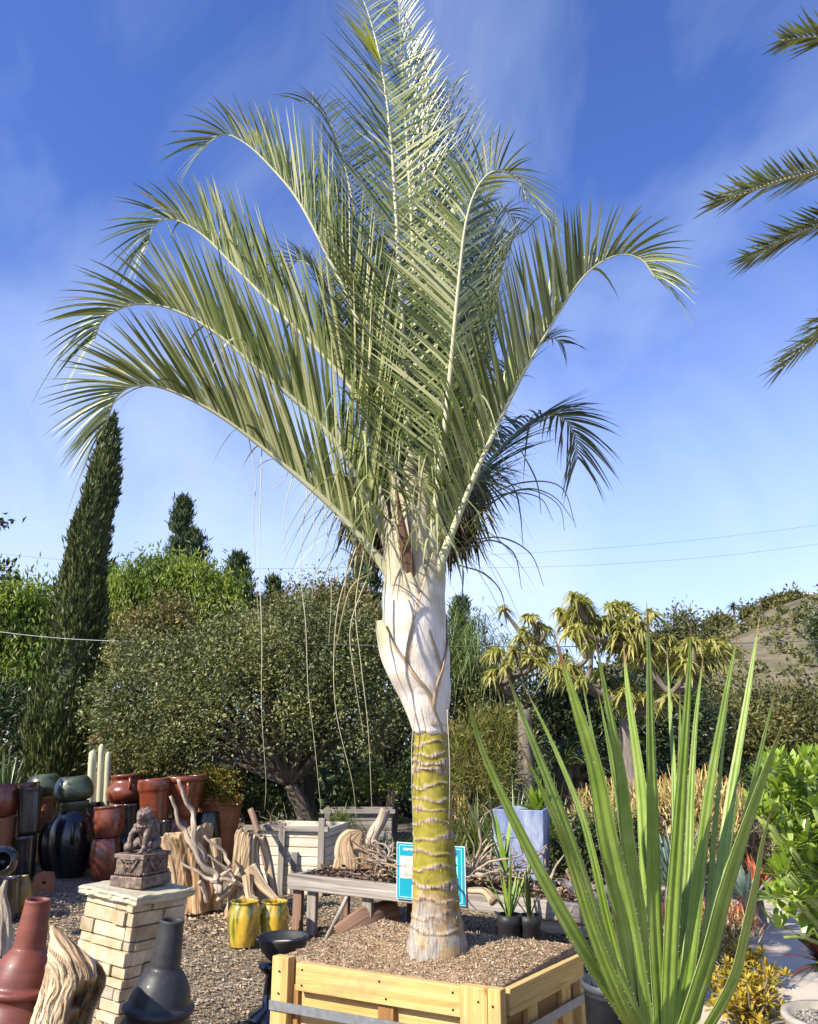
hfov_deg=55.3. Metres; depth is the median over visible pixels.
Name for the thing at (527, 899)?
young plant
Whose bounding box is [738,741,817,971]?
paddle leaf shrub
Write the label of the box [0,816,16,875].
glazed jar
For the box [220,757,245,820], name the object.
shrub
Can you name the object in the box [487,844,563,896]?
root piece
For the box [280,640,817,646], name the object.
power line
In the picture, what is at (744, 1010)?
sedum
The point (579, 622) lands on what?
tree aloe
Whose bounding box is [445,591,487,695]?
pine tree
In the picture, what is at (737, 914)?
coral plant
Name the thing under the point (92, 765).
column cactus
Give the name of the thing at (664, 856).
blue agave
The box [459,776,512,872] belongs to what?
young spear plant
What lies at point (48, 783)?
bowl
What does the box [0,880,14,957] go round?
driftwood snag
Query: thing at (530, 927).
nursery pot
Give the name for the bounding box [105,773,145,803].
urn
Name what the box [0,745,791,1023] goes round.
ground
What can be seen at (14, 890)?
dark pot
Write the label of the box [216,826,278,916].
tree stump
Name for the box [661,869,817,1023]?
path
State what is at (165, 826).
glazed planter
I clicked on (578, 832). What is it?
shrub
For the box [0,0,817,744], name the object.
sky
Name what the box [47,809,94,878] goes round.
round jar
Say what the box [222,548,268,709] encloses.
pine tree
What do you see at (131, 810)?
glazed planter
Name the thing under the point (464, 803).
firestick bush
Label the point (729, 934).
sedum
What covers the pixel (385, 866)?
root piece
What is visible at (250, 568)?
power line
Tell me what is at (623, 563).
power line
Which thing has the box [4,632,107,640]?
power line
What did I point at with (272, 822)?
dried vine
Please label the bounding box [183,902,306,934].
bark litter
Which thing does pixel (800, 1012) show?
concrete bowl
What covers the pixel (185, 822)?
cone pot
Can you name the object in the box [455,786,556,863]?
grass plant
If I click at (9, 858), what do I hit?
dark jar
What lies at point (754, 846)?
pale shrub
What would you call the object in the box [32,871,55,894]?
clay block
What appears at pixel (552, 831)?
grass plant
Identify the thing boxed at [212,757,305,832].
shrub
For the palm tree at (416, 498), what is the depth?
4.73 m
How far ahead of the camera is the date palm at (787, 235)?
7.03 m
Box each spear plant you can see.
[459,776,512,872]
[463,602,786,1023]
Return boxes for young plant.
[482,846,536,915]
[495,855,540,916]
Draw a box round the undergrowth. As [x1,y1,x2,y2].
[1,691,817,823]
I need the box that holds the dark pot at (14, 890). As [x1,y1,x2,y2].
[0,875,21,922]
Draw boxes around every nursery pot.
[497,912,521,936]
[518,912,540,939]
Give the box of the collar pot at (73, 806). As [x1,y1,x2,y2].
[58,800,89,811]
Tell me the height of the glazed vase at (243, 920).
0.346 m
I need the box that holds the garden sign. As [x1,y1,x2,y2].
[397,842,466,905]
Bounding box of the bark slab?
[334,900,400,934]
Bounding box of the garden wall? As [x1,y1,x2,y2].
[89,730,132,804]
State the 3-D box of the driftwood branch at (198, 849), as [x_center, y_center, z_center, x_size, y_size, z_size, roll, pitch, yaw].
[-1.927,3.245,7.732,0.950,1.155,0.144,0,-16,0]
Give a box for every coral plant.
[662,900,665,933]
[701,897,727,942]
[724,895,772,942]
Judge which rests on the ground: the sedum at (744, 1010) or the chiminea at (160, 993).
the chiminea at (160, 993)
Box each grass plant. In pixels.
[382,782,493,865]
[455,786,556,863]
[466,779,592,873]
[550,799,594,878]
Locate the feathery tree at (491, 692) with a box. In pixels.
[447,596,596,823]
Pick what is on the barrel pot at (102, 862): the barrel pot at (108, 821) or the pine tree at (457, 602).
the barrel pot at (108, 821)
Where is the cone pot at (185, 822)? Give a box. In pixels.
[168,817,190,832]
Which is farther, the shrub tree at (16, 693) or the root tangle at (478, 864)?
the shrub tree at (16, 693)
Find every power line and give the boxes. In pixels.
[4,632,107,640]
[5,554,346,568]
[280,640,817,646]
[354,525,813,558]
[488,544,814,567]
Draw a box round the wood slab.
[333,829,375,869]
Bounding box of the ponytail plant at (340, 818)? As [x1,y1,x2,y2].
[308,802,385,851]
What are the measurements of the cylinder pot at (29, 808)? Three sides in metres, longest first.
0.555 x 0.277 x 0.277 m
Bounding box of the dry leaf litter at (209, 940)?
[12,887,545,1016]
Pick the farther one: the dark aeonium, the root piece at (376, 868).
the root piece at (376, 868)
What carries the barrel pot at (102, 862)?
on the ground
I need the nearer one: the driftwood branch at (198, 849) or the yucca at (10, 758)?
the driftwood branch at (198, 849)
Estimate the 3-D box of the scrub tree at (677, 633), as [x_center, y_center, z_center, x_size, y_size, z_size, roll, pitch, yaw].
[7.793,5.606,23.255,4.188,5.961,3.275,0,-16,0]
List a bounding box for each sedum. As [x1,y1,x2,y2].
[698,913,752,950]
[704,965,786,1023]
[708,953,793,1010]
[715,937,780,979]
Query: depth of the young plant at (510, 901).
5.75 m
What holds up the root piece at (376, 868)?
on the timber table
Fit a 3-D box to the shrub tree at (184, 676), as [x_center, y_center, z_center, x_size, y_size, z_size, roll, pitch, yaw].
[-2.687,3.263,12.399,6.047,4.380,3.671,0,-16,0]
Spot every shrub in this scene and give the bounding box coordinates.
[190,759,245,815]
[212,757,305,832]
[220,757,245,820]
[342,756,412,808]
[549,801,670,884]
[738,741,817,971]
[741,806,786,894]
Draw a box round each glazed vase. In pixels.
[227,898,259,947]
[259,898,288,933]
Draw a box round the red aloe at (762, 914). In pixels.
[715,853,787,928]
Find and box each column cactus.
[87,750,95,802]
[96,744,104,801]
[103,752,110,805]
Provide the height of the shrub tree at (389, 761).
4.252 m
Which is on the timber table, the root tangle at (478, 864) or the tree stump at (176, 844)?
the root tangle at (478, 864)
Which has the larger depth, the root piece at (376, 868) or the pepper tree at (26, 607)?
the pepper tree at (26, 607)
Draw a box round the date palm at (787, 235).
[693,3,817,389]
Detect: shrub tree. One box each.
[0,661,36,782]
[60,574,411,820]
[101,580,210,778]
[103,719,215,785]
[218,557,383,815]
[330,623,561,832]
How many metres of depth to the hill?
83.93 m
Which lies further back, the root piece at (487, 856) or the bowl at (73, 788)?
the bowl at (73, 788)
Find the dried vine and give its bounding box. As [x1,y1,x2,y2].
[259,802,295,826]
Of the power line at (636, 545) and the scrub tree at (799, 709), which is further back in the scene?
the power line at (636, 545)
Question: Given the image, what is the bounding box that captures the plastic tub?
[581,973,621,1023]
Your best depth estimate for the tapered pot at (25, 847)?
9.47 m
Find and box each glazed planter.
[115,802,140,849]
[120,838,136,851]
[157,820,171,849]
[196,811,220,861]
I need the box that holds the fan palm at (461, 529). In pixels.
[317,411,530,744]
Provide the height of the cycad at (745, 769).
1.475 m
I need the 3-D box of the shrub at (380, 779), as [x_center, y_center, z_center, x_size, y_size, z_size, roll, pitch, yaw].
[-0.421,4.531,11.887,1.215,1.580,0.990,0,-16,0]
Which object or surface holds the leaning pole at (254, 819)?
on the ground
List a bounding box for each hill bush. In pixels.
[701,608,728,633]
[712,607,739,626]
[731,597,762,622]
[755,591,781,611]
[770,588,799,604]
[775,581,808,600]
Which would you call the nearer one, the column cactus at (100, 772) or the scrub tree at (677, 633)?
the column cactus at (100, 772)
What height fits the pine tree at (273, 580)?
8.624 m
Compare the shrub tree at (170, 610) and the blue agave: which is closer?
the blue agave
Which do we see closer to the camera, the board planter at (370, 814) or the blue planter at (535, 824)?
the blue planter at (535, 824)
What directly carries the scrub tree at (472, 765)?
on the ground
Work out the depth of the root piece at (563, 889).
6.42 m
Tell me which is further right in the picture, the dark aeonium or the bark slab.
the dark aeonium
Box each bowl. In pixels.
[27,773,60,795]
[52,775,93,802]
[248,930,308,1023]
[780,1000,817,1023]
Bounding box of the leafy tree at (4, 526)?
[0,512,26,591]
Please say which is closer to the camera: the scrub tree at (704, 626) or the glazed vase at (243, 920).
the glazed vase at (243, 920)
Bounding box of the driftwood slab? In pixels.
[30,925,106,1023]
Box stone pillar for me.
[78,880,195,1023]
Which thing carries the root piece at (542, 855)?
on the timber table
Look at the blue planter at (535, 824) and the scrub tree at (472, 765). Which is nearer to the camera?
the blue planter at (535, 824)
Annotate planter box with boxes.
[269,917,585,1023]
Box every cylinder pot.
[18,786,41,835]
[36,795,52,864]
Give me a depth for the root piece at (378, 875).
7.10 m
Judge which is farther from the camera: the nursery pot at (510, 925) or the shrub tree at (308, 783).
the shrub tree at (308, 783)
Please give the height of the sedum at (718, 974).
0.348 m
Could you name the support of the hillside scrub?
on the hill
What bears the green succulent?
in the blue planter at (535, 824)
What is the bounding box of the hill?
[447,594,817,759]
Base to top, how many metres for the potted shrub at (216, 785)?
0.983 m
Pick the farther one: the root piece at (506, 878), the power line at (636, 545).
the power line at (636, 545)
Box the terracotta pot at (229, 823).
[198,793,243,862]
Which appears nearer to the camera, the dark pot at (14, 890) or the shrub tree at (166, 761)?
the dark pot at (14, 890)
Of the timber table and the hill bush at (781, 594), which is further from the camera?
the hill bush at (781, 594)
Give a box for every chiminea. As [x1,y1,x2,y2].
[0,897,50,1023]
[120,917,194,1023]
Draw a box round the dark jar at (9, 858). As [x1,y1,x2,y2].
[0,846,18,877]
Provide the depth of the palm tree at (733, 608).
110.44 m
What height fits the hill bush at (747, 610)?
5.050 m
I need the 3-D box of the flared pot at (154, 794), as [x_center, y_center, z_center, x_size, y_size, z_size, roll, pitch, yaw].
[-3.479,4.264,10.667,0.468,1.185,0.468,-4,-16,-1]
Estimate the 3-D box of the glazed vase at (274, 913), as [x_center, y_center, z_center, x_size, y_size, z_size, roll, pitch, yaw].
[-1.183,3.579,6.838,0.270,0.322,0.259,0,-16,0]
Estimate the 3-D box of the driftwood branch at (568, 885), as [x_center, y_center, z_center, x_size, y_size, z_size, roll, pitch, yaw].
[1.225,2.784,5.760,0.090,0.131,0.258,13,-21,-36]
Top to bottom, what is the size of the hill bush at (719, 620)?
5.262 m
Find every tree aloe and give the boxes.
[480,604,558,805]
[537,591,750,800]
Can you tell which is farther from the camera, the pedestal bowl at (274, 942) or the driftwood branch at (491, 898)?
the driftwood branch at (491, 898)
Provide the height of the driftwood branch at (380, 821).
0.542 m
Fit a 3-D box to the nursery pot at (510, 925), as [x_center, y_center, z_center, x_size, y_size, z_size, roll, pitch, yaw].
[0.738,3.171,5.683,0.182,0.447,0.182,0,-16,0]
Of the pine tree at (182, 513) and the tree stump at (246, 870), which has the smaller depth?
the tree stump at (246, 870)
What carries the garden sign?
attached to the timber table
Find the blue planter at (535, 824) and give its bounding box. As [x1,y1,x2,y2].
[492,805,549,878]
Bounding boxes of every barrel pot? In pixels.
[89,836,120,880]
[93,804,124,838]
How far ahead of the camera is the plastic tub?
3.23 m
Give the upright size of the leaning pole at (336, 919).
0.445 m
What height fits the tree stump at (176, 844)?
0.849 m
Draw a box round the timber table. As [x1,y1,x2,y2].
[287,865,609,943]
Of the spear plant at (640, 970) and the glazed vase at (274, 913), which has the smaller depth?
the spear plant at (640, 970)
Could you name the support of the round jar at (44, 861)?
on the ground
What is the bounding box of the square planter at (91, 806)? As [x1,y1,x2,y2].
[86,801,102,866]
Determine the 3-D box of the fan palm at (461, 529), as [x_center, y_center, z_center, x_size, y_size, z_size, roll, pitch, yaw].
[0.363,1.539,15.427,4.457,9.111,4.150,0,-16,0]
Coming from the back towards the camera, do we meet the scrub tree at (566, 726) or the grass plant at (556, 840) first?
the scrub tree at (566, 726)
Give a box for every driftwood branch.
[169,778,258,903]
[365,808,389,851]
[467,887,497,905]
[562,878,575,895]
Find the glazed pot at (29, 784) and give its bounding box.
[7,781,39,875]
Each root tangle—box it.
[347,825,403,865]
[404,804,530,879]
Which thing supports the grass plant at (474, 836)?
on the ground
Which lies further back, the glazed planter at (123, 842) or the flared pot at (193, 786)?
the flared pot at (193, 786)
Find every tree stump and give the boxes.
[161,822,223,914]
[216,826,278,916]
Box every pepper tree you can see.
[0,552,117,782]
[100,534,266,702]
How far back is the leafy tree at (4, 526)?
8.19 m
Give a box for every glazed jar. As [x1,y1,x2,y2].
[0,783,19,816]
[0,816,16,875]
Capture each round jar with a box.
[38,821,52,871]
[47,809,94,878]
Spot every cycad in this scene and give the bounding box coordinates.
[536,736,610,815]
[695,757,757,799]
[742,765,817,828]
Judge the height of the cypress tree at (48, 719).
8.080 m
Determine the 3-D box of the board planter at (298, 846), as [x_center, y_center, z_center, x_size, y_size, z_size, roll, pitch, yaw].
[-1.327,4.109,9.438,1.030,0.862,0.983,-4,-17,12]
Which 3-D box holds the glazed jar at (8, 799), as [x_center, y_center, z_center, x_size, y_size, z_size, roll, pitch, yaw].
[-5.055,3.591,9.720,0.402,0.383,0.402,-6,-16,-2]
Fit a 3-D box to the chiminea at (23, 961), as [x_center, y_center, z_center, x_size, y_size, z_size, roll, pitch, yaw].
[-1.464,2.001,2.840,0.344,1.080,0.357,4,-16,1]
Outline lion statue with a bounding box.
[110,807,170,888]
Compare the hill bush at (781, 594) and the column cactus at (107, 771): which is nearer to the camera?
the column cactus at (107, 771)
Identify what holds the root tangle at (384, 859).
on the root piece at (385, 866)
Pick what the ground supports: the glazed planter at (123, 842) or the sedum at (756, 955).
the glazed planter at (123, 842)
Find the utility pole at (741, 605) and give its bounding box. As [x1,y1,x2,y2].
[738,603,746,620]
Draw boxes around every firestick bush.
[450,742,496,844]
[566,776,636,875]
[612,763,763,880]
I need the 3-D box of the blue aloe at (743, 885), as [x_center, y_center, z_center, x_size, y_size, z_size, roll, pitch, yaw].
[3.032,3.425,6.928,0.537,0.667,0.443,-14,-22,39]
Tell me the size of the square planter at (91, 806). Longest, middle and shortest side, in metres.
0.850 x 0.372 x 0.372 m
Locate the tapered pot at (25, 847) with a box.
[14,834,36,881]
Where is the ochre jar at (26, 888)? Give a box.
[19,875,32,917]
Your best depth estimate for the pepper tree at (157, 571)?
21.74 m
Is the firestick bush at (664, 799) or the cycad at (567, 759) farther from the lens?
the cycad at (567, 759)
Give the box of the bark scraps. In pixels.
[307,860,596,901]
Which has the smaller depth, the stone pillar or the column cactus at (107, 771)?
the stone pillar
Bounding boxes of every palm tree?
[26,0,698,961]
[725,602,741,620]
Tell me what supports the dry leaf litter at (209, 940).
on the ground
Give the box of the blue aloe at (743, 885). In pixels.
[732,865,771,935]
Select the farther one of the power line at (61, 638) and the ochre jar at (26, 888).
the power line at (61, 638)
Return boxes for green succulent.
[514,781,551,809]
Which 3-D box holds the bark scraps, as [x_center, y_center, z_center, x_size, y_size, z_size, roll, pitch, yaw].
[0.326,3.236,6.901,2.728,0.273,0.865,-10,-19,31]
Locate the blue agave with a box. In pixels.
[637,821,715,905]
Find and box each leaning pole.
[248,808,268,884]
[324,896,349,939]
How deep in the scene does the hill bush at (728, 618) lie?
113.34 m
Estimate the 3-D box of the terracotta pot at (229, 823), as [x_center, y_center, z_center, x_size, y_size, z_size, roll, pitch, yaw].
[-2.788,4.646,11.474,0.713,0.911,0.713,-3,-16,-1]
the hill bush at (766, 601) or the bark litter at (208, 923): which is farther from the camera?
the hill bush at (766, 601)
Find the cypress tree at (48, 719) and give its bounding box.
[18,407,125,820]
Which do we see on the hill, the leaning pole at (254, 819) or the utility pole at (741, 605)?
the utility pole at (741, 605)
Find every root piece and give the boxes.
[320,833,369,877]
[339,868,396,880]
[352,840,396,875]
[377,847,396,876]
[465,840,507,891]
[466,855,508,882]
[469,860,548,890]
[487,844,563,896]
[493,843,559,892]
[520,849,594,897]
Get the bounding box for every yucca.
[0,733,40,780]
[0,747,58,821]
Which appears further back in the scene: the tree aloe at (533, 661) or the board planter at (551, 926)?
the tree aloe at (533, 661)
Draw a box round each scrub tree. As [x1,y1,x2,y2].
[447,682,559,857]
[499,649,738,802]
[606,602,739,706]
[665,662,817,786]
[666,594,744,670]
[785,597,817,663]
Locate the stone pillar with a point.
(119, 927)
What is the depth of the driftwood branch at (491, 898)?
5.82 m
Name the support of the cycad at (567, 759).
on the ground
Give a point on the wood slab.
(342, 852)
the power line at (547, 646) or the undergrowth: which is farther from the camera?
the undergrowth
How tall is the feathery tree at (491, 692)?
4.302 m
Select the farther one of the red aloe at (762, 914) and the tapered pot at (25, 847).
the tapered pot at (25, 847)
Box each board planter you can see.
[244,818,347,896]
[322,807,394,864]
[540,919,588,937]
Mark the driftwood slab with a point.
(73, 985)
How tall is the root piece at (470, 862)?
0.424 m
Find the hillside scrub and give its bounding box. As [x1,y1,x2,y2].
[536,584,817,760]
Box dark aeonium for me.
[782,934,817,981]
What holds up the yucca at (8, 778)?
on the ground
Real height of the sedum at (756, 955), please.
0.337 m
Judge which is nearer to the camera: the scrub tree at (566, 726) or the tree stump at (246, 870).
the tree stump at (246, 870)
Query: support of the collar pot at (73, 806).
on the round jar at (71, 835)
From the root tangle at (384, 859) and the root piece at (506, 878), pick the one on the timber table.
the root piece at (506, 878)
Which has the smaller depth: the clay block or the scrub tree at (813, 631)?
the clay block
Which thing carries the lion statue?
on the stone pillar
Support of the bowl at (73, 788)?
on the collar pot at (73, 806)
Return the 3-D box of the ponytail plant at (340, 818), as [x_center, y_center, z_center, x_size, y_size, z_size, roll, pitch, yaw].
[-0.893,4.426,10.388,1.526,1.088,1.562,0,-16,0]
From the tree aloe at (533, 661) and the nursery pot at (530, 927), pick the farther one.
the tree aloe at (533, 661)
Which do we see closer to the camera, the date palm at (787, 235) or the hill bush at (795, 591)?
the date palm at (787, 235)
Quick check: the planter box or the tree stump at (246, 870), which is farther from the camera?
the tree stump at (246, 870)
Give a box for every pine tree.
[99,561,119,717]
[162,491,219,719]
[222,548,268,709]
[260,571,288,697]
[340,547,383,748]
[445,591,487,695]
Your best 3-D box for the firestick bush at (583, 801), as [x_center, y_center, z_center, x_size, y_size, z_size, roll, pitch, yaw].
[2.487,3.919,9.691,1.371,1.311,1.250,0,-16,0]
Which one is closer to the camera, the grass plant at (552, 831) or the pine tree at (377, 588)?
the grass plant at (552, 831)
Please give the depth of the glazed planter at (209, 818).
11.06 m
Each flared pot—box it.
[137,778,171,820]
[163,774,206,817]

